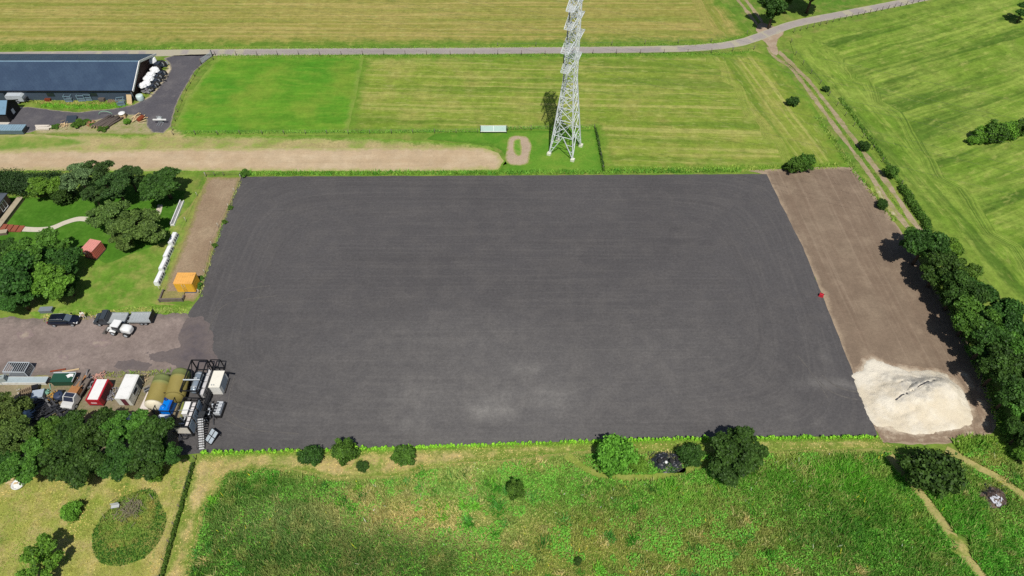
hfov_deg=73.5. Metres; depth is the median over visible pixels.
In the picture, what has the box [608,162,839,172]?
edge weeds
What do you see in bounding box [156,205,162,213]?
garden path
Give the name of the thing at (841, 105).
wire fence
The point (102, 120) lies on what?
log
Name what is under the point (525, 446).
hedge foot grass
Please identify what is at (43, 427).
broadleaf tree
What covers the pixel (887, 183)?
wheel track
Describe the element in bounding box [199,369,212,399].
white ducting
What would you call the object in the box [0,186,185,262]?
garden lawn
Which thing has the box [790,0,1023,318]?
silage field
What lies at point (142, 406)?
concrete slab
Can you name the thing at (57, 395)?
plastic drum
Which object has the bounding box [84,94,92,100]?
steel stillage
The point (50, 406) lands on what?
scrap heap
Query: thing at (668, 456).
sheeted heap
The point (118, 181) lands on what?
tree
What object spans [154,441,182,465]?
broadleaf tree
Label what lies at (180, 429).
plant frame
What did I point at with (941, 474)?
bush
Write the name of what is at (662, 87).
power line
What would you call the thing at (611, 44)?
wire fence
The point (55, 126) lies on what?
weed clump
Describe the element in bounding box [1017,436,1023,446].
broadleaf tree
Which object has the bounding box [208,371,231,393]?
white plant box
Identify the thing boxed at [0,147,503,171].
sand strip
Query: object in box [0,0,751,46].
hay field
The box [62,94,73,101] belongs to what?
steel stillage
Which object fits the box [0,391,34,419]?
willow tree
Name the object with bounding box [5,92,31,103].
livestock trailer
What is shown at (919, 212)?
track scrub
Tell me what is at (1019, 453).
broadleaf tree
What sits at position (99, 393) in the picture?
red box trailer
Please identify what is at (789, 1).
broadleaf tree
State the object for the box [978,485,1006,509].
ash heap
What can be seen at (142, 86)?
farm machine
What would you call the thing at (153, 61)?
farm machine
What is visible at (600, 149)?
field hedge
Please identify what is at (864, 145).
bush
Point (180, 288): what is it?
door
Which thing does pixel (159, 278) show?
white barrier
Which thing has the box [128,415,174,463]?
broadleaf tree
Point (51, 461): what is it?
broadleaf tree
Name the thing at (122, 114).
bulk bag
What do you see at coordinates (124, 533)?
oval weeds
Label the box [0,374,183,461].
storage ground
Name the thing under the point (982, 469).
trodden path
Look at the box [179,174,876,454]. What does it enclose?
dark field
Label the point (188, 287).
door
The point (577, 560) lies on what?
bush
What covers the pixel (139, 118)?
rusty tank
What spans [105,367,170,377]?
yard weeds
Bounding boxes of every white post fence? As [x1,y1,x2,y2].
[158,173,205,289]
[197,174,240,292]
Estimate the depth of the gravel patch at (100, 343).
104.38 m
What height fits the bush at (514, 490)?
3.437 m
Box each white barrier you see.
[154,271,165,285]
[158,257,169,271]
[163,245,173,258]
[168,232,178,245]
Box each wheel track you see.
[737,0,757,25]
[745,0,762,21]
[766,47,909,227]
[779,51,922,229]
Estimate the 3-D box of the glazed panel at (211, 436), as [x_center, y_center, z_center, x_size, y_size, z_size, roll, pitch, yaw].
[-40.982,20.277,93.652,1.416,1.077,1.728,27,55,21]
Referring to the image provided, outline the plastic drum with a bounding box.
[53,391,63,401]
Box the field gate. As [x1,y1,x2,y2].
[199,50,212,63]
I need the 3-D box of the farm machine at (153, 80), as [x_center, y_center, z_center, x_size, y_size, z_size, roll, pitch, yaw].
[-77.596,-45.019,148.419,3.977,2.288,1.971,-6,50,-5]
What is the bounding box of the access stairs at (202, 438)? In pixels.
[195,414,204,449]
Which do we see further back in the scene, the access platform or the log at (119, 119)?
the log at (119, 119)
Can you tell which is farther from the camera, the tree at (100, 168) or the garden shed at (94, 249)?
the tree at (100, 168)
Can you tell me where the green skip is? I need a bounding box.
[50,372,76,385]
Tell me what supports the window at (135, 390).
in the site cabin
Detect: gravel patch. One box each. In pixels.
[16,330,33,339]
[89,339,111,347]
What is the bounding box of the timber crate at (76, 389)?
[68,386,82,394]
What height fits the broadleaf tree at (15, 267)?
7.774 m
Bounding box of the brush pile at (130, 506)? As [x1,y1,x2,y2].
[102,494,152,528]
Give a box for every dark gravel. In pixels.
[114,359,151,370]
[145,316,217,372]
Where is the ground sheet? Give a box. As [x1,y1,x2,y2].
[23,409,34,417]
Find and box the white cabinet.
[181,402,195,420]
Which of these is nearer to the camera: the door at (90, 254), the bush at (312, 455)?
the bush at (312, 455)
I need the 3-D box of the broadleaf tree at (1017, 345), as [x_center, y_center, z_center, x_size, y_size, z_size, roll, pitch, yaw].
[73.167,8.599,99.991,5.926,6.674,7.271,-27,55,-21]
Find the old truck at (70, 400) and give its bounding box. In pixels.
[60,376,91,409]
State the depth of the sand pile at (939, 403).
96.63 m
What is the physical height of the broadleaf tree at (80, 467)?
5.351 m
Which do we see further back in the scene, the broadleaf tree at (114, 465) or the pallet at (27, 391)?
the pallet at (27, 391)
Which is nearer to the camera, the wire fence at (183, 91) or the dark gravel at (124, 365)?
the dark gravel at (124, 365)
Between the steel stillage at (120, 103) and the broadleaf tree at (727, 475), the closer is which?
the broadleaf tree at (727, 475)
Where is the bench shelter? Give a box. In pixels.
[480,125,506,132]
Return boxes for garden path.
[22,217,87,231]
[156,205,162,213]
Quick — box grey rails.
[142,88,154,93]
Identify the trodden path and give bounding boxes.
[564,452,710,482]
[885,454,986,575]
[946,446,1023,499]
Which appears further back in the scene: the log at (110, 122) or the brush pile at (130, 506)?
the log at (110, 122)
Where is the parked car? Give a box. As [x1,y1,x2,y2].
[47,313,80,326]
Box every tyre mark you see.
[207,295,276,333]
[213,285,269,312]
[228,377,255,426]
[798,355,827,397]
[819,381,857,399]
[822,375,857,392]
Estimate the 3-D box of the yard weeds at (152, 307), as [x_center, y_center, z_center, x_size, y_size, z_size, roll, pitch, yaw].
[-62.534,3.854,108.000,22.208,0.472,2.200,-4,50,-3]
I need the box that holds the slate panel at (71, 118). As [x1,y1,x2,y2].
[66,115,76,122]
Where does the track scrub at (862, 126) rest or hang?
on the silage field at (972, 47)
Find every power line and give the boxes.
[194,0,1020,196]
[272,1,1008,171]
[293,0,1015,165]
[371,0,1022,146]
[412,4,1022,140]
[462,1,1023,125]
[481,1,1023,120]
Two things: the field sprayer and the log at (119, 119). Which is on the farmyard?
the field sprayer
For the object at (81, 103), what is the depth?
144.69 m
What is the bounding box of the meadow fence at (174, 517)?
[157,455,196,575]
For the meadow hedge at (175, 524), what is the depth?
86.08 m
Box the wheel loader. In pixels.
[102,319,133,337]
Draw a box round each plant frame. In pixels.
[152,392,180,418]
[173,397,202,435]
[179,359,213,400]
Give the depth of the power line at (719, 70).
114.90 m
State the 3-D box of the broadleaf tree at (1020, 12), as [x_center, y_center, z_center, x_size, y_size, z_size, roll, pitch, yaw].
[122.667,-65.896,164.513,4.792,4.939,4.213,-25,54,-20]
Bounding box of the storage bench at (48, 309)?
[38,306,54,313]
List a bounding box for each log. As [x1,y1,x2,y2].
[93,115,111,126]
[96,115,113,126]
[98,115,116,125]
[105,116,119,125]
[108,117,123,126]
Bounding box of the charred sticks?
[982,483,993,496]
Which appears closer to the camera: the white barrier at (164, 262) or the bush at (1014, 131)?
the white barrier at (164, 262)
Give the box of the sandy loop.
[505,135,531,165]
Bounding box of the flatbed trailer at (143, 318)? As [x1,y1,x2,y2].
[127,309,154,324]
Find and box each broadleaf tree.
[0,236,16,260]
[0,249,39,299]
[0,290,41,312]
[0,437,50,485]
[0,449,10,463]
[1,226,72,270]
[24,415,61,451]
[25,176,60,197]
[28,261,74,301]
[36,435,87,482]
[42,246,82,274]
[49,409,87,452]
[60,276,80,298]
[61,446,109,489]
[70,406,116,449]
[95,437,135,481]
[98,408,149,446]
[127,442,164,480]
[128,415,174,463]
[137,166,181,201]
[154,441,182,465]
[707,452,740,487]
[710,425,768,477]
[757,0,787,28]
[783,0,792,13]
[805,0,813,13]
[899,229,950,265]
[919,250,968,287]
[938,237,964,255]
[941,269,990,310]
[948,257,983,282]
[951,294,1002,337]
[968,319,1015,360]
[969,276,999,305]
[977,341,1022,386]
[985,297,1023,336]
[989,370,1023,410]
[997,324,1023,354]
[1004,415,1023,445]
[1009,400,1023,421]
[1011,354,1023,380]
[1011,444,1023,460]
[1015,1,1023,22]
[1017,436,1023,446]
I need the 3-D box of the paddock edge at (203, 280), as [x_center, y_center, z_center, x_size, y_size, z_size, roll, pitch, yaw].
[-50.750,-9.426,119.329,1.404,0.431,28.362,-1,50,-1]
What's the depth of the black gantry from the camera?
99.68 m
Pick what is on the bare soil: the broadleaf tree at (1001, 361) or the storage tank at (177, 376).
the broadleaf tree at (1001, 361)
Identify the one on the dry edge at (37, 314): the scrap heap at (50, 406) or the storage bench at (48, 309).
the storage bench at (48, 309)
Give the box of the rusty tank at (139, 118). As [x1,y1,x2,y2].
[136,115,144,121]
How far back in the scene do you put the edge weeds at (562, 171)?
130.04 m
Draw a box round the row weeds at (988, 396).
[922,262,1017,444]
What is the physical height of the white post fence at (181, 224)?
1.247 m
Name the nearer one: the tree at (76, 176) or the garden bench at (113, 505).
the garden bench at (113, 505)
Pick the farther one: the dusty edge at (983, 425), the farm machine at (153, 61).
the farm machine at (153, 61)
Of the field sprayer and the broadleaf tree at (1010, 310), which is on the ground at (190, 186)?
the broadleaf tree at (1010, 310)
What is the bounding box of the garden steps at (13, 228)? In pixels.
[0,224,24,231]
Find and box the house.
[0,193,11,217]
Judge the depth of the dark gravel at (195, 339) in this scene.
103.66 m
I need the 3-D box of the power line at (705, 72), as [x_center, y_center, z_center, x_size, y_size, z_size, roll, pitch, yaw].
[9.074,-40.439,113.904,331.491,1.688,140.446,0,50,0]
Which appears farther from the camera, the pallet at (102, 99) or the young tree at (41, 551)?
the pallet at (102, 99)
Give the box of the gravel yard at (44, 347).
[0,313,195,377]
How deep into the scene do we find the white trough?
122.52 m
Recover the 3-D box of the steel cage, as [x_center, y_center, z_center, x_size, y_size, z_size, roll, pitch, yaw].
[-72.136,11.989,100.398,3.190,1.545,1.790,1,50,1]
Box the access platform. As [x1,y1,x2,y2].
[197,411,210,424]
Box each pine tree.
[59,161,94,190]
[79,185,106,204]
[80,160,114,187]
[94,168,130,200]
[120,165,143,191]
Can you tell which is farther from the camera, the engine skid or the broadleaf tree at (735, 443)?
the engine skid
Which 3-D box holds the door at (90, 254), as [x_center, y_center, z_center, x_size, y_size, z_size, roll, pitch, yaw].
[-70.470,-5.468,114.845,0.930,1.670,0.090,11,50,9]
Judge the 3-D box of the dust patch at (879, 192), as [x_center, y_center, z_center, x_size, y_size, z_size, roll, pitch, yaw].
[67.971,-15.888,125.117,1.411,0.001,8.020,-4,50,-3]
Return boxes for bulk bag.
[118,111,126,118]
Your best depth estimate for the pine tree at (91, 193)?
120.82 m
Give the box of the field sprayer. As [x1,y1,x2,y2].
[153,116,165,124]
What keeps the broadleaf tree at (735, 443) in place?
on the weedy ground at (965, 539)
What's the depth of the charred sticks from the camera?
88.63 m
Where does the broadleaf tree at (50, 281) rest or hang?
on the rough lawn at (127, 280)
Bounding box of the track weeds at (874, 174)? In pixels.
[787,64,904,215]
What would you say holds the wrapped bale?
on the ground at (190, 186)
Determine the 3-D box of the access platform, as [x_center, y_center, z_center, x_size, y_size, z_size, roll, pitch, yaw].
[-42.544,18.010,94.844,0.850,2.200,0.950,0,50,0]
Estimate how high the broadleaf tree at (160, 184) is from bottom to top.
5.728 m
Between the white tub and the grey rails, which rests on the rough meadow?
the white tub
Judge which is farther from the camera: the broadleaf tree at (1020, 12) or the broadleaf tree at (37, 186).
the broadleaf tree at (1020, 12)
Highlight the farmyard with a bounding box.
[9,54,213,132]
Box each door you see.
[86,251,94,258]
[120,399,128,404]
[174,284,185,291]
[183,284,194,291]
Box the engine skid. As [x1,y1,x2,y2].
[213,401,226,417]
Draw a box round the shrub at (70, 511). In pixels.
[58,500,82,523]
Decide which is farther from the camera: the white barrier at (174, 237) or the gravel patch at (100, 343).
the white barrier at (174, 237)
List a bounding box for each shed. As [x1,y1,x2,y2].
[0,99,20,121]
[82,239,105,259]
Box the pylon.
[547,0,584,161]
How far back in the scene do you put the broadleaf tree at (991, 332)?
98.34 m
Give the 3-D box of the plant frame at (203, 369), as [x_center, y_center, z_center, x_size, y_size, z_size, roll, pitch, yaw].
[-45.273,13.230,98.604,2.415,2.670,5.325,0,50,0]
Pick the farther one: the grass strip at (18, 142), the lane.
the lane
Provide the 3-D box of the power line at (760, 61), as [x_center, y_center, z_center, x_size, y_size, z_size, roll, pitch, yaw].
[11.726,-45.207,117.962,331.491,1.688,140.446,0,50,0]
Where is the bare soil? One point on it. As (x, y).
(882, 301)
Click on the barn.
(59, 76)
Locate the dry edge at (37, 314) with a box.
[29,304,191,318]
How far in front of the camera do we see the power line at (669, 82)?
118.28 m
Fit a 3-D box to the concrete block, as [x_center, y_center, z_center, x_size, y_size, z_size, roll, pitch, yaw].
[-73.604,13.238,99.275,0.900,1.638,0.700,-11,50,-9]
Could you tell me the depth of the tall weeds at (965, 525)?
86.20 m
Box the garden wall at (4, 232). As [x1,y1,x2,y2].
[0,229,8,235]
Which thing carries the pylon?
on the grass at (586, 156)
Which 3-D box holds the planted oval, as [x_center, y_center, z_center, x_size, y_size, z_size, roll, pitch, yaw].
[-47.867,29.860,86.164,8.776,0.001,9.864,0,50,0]
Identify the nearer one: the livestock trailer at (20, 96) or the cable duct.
the cable duct
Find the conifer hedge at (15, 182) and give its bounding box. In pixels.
[0,167,67,198]
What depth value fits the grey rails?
146.60 m
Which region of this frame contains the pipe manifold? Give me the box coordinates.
[204,400,215,425]
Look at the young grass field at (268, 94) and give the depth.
146.37 m
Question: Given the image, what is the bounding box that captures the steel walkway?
[197,370,216,414]
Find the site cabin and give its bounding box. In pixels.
[114,374,143,404]
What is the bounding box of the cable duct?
[184,402,196,431]
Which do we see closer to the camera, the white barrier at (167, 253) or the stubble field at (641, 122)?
the white barrier at (167, 253)
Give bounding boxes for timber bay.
[157,289,184,302]
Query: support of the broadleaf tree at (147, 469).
on the rough meadow
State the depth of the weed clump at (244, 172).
129.19 m
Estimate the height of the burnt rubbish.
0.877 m
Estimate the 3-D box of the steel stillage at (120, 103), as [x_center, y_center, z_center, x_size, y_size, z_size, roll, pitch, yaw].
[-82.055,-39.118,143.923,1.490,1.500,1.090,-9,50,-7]
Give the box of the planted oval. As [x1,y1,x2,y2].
[92,489,165,565]
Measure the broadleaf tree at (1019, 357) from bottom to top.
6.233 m
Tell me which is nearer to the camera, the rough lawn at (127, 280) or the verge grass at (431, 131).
the rough lawn at (127, 280)
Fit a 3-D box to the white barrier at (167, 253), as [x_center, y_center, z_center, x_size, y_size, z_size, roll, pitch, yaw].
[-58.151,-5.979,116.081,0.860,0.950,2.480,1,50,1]
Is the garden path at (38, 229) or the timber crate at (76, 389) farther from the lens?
the garden path at (38, 229)
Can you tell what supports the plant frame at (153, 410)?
on the storage ground at (83, 404)
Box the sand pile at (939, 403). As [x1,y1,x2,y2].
[852,359,972,434]
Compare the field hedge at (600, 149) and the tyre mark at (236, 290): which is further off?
the field hedge at (600, 149)
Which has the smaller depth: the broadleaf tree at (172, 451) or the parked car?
the broadleaf tree at (172, 451)
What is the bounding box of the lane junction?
[756,22,783,55]
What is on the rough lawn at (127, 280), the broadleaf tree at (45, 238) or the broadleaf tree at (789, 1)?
the broadleaf tree at (45, 238)
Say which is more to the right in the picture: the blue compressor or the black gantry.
the black gantry
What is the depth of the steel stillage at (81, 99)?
144.61 m
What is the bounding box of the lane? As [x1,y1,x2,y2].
[0,0,926,55]
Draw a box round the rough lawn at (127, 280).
[30,191,201,311]
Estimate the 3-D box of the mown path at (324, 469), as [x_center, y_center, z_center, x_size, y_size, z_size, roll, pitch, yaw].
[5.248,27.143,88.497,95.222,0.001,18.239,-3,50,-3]
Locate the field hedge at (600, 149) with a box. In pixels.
[595,127,604,170]
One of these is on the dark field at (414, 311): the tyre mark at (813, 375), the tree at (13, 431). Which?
the tyre mark at (813, 375)
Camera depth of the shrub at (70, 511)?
86.03 m
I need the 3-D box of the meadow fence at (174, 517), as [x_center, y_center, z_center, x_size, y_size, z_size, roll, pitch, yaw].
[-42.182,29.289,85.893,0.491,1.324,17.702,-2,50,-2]
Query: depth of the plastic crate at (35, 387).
98.55 m
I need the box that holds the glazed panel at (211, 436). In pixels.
[205,428,220,444]
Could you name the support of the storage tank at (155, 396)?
on the storage ground at (83, 404)
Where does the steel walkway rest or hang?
on the dark field at (414, 311)
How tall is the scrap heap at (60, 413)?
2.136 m
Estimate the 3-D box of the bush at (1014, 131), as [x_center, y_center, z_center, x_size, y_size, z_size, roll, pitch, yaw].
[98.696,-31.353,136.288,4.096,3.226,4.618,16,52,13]
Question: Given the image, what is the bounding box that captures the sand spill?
[852,353,976,438]
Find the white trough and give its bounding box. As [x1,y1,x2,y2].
[170,200,183,225]
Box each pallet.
[19,386,31,397]
[98,97,105,101]
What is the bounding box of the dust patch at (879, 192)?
[873,186,897,215]
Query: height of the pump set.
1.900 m
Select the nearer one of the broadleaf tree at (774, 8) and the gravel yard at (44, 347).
the gravel yard at (44, 347)
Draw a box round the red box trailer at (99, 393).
[85,379,112,405]
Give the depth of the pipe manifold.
95.90 m
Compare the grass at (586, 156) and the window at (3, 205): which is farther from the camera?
the grass at (586, 156)
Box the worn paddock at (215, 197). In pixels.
[165,177,240,302]
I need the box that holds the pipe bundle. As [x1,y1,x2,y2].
[79,369,93,387]
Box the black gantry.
[208,359,224,370]
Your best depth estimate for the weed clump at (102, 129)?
138.26 m
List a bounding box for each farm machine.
[137,82,155,91]
[143,75,163,85]
[143,80,157,90]
[146,71,163,77]
[149,57,166,70]
[149,66,166,78]
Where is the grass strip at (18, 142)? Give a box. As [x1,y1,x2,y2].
[0,134,90,150]
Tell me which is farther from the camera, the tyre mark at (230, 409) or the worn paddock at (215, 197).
the worn paddock at (215, 197)
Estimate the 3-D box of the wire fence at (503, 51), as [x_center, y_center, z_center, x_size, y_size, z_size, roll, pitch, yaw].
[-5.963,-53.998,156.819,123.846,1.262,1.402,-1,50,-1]
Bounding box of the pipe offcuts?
[106,387,117,400]
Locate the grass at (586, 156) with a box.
[427,129,602,171]
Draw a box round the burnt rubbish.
[990,494,1002,506]
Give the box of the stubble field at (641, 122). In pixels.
[349,51,848,170]
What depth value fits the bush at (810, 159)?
128.94 m
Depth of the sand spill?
97.92 m
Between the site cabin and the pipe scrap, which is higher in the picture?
the site cabin
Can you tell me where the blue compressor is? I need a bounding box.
[158,397,176,414]
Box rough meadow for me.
[0,458,190,575]
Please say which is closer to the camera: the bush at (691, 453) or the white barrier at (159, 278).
the bush at (691, 453)
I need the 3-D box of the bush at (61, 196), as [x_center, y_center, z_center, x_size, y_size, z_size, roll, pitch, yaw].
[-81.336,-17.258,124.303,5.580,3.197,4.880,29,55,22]
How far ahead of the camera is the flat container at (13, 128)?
137.57 m
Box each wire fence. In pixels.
[171,57,213,130]
[171,129,445,134]
[214,46,754,55]
[497,30,747,45]
[507,124,603,166]
[791,39,912,193]
[793,0,924,32]
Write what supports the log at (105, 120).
on the log
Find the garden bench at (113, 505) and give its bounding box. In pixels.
[110,502,119,509]
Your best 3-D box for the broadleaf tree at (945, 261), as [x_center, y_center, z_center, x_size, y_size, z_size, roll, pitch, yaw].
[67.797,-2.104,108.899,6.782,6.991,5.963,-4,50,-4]
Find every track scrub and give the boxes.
[839,97,925,212]
[898,184,933,228]
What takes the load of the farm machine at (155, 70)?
on the ground at (190, 186)
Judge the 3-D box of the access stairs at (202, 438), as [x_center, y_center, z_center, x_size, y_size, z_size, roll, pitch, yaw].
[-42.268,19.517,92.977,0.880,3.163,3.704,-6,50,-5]
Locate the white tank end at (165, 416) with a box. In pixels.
[158,414,171,418]
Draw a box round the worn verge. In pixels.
[14,126,505,172]
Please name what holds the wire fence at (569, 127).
on the grass at (586, 156)
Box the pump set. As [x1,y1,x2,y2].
[179,416,186,433]
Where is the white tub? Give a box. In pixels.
[11,479,24,489]
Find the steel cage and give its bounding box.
[2,362,34,376]
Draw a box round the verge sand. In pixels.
[135,62,170,103]
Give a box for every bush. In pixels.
[47,184,77,204]
[147,468,165,482]
[296,444,323,466]
[330,437,360,466]
[356,460,368,472]
[389,445,415,466]
[506,478,525,500]
[573,556,581,565]
[595,433,639,477]
[629,456,648,473]
[676,441,706,467]
[784,156,806,172]
[786,96,799,105]
[799,152,816,171]
[821,85,829,91]
[858,140,871,150]
[876,198,888,210]
[882,165,899,178]
[896,446,970,499]
[967,135,979,145]
[971,125,996,143]
[985,119,1009,142]
[1003,120,1020,140]
[1015,117,1023,135]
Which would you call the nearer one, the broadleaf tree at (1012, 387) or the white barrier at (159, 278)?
the broadleaf tree at (1012, 387)
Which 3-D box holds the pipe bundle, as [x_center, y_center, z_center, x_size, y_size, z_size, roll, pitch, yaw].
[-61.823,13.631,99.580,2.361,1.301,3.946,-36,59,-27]
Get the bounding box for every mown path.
[165,439,892,575]
[941,533,972,555]
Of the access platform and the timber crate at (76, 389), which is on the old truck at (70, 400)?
the timber crate at (76, 389)
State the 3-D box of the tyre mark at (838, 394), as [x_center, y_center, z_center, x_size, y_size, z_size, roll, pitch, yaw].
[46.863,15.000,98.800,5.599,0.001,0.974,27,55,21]
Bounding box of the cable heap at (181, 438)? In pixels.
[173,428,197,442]
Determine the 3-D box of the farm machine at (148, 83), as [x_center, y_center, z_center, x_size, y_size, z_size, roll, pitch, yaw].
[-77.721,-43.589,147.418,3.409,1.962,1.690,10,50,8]
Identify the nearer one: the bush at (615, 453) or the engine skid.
the bush at (615, 453)
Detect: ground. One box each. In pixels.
[0,0,1023,575]
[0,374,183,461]
[34,115,153,135]
[184,442,1023,575]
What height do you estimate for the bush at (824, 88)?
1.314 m
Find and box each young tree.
[14,566,51,575]
[18,532,64,571]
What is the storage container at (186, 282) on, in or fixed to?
on the worn paddock at (215, 197)
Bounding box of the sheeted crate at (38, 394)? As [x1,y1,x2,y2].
[31,389,45,400]
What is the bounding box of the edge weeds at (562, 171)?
[248,166,741,175]
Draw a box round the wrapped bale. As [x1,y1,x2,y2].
[135,93,143,101]
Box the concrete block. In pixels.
[0,374,7,384]
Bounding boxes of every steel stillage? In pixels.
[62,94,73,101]
[76,94,85,100]
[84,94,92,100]
[115,97,125,105]
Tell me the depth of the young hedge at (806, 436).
93.24 m
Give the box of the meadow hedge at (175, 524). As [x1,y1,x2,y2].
[158,462,194,575]
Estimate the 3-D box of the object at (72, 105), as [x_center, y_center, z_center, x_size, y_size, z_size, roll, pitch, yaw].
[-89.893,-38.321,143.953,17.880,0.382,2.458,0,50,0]
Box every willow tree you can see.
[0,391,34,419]
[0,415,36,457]
[84,199,131,228]
[106,208,166,242]
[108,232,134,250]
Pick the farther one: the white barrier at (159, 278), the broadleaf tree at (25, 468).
the white barrier at (159, 278)
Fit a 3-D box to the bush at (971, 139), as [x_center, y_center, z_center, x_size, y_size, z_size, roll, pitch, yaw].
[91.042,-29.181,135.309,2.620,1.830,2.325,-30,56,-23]
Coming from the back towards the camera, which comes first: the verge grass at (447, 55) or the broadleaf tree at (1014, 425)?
the verge grass at (447, 55)
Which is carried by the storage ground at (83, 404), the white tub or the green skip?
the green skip
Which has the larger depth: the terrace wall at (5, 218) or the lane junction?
the lane junction
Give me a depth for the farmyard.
143.32 m
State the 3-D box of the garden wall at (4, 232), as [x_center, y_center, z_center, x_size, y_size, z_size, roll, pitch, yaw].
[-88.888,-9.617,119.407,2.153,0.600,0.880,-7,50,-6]
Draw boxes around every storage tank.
[144,373,169,410]
[165,368,190,402]
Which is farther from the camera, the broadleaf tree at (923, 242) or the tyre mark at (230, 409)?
the broadleaf tree at (923, 242)
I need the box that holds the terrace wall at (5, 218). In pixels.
[0,197,23,227]
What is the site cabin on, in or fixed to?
on the storage ground at (83, 404)
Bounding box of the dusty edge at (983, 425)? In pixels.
[877,369,991,442]
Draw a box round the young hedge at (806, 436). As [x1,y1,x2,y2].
[200,434,877,453]
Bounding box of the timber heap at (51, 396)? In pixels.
[47,390,57,401]
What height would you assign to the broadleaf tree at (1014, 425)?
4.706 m
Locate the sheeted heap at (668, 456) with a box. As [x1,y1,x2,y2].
[648,452,685,472]
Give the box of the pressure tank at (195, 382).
[190,371,203,393]
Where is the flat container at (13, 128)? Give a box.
[0,124,27,133]
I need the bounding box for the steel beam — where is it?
[0,377,50,384]
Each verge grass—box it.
[0,34,750,49]
[184,125,593,133]
[216,48,753,57]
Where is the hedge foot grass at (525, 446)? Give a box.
[202,436,881,456]
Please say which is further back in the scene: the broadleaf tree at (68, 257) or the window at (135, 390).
the broadleaf tree at (68, 257)
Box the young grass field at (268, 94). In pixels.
[175,55,363,134]
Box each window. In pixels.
[0,199,8,211]
[132,386,137,395]
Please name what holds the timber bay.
on the worn paddock at (215, 197)
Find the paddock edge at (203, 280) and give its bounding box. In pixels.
[198,181,241,296]
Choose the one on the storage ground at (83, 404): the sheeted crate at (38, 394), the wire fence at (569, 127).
the sheeted crate at (38, 394)
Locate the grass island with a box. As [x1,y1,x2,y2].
[513,138,521,155]
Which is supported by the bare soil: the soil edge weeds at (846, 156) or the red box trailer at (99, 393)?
the soil edge weeds at (846, 156)
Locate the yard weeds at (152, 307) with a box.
[42,305,186,321]
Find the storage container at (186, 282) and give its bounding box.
[173,273,200,292]
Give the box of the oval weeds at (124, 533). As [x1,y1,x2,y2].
[91,488,167,565]
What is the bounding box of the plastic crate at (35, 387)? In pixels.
[30,384,39,390]
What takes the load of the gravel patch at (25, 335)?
on the gravel yard at (44, 347)
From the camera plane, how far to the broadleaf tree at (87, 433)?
89.31 m
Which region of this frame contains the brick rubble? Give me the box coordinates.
[91,370,105,381]
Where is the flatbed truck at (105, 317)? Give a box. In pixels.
[93,310,128,325]
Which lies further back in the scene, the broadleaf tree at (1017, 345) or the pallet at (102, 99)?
the pallet at (102, 99)
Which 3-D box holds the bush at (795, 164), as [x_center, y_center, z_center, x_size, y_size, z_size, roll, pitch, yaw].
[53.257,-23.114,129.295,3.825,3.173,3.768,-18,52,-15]
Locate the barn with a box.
[0,53,155,99]
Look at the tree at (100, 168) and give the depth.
122.90 m
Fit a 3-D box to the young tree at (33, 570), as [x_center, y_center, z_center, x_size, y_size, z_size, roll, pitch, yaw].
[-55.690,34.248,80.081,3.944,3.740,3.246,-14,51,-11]
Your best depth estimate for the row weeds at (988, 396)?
99.04 m
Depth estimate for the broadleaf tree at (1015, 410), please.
92.02 m
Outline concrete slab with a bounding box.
[140,392,148,409]
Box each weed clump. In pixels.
[50,124,59,128]
[70,118,85,127]
[97,126,108,131]
[122,118,130,123]
[238,168,250,176]
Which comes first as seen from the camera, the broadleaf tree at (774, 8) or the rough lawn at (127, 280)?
the rough lawn at (127, 280)
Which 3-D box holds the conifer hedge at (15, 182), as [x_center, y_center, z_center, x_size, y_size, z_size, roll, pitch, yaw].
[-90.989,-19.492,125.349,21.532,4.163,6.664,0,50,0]
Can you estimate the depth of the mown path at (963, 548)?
84.49 m
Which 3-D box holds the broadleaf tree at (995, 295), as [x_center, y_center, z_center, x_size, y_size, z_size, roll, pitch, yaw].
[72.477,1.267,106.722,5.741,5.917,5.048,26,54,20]
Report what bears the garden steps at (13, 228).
on the garden lawn at (38, 212)
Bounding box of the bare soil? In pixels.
[751,167,997,444]
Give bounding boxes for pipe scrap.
[198,405,214,424]
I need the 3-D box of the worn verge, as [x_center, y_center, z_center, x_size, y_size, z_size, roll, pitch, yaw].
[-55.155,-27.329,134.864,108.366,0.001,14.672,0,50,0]
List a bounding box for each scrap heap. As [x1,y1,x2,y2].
[29,390,62,424]
[55,405,74,416]
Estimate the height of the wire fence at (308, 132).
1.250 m
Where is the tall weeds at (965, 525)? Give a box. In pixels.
[188,441,1023,575]
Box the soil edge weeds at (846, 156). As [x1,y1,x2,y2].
[815,116,896,221]

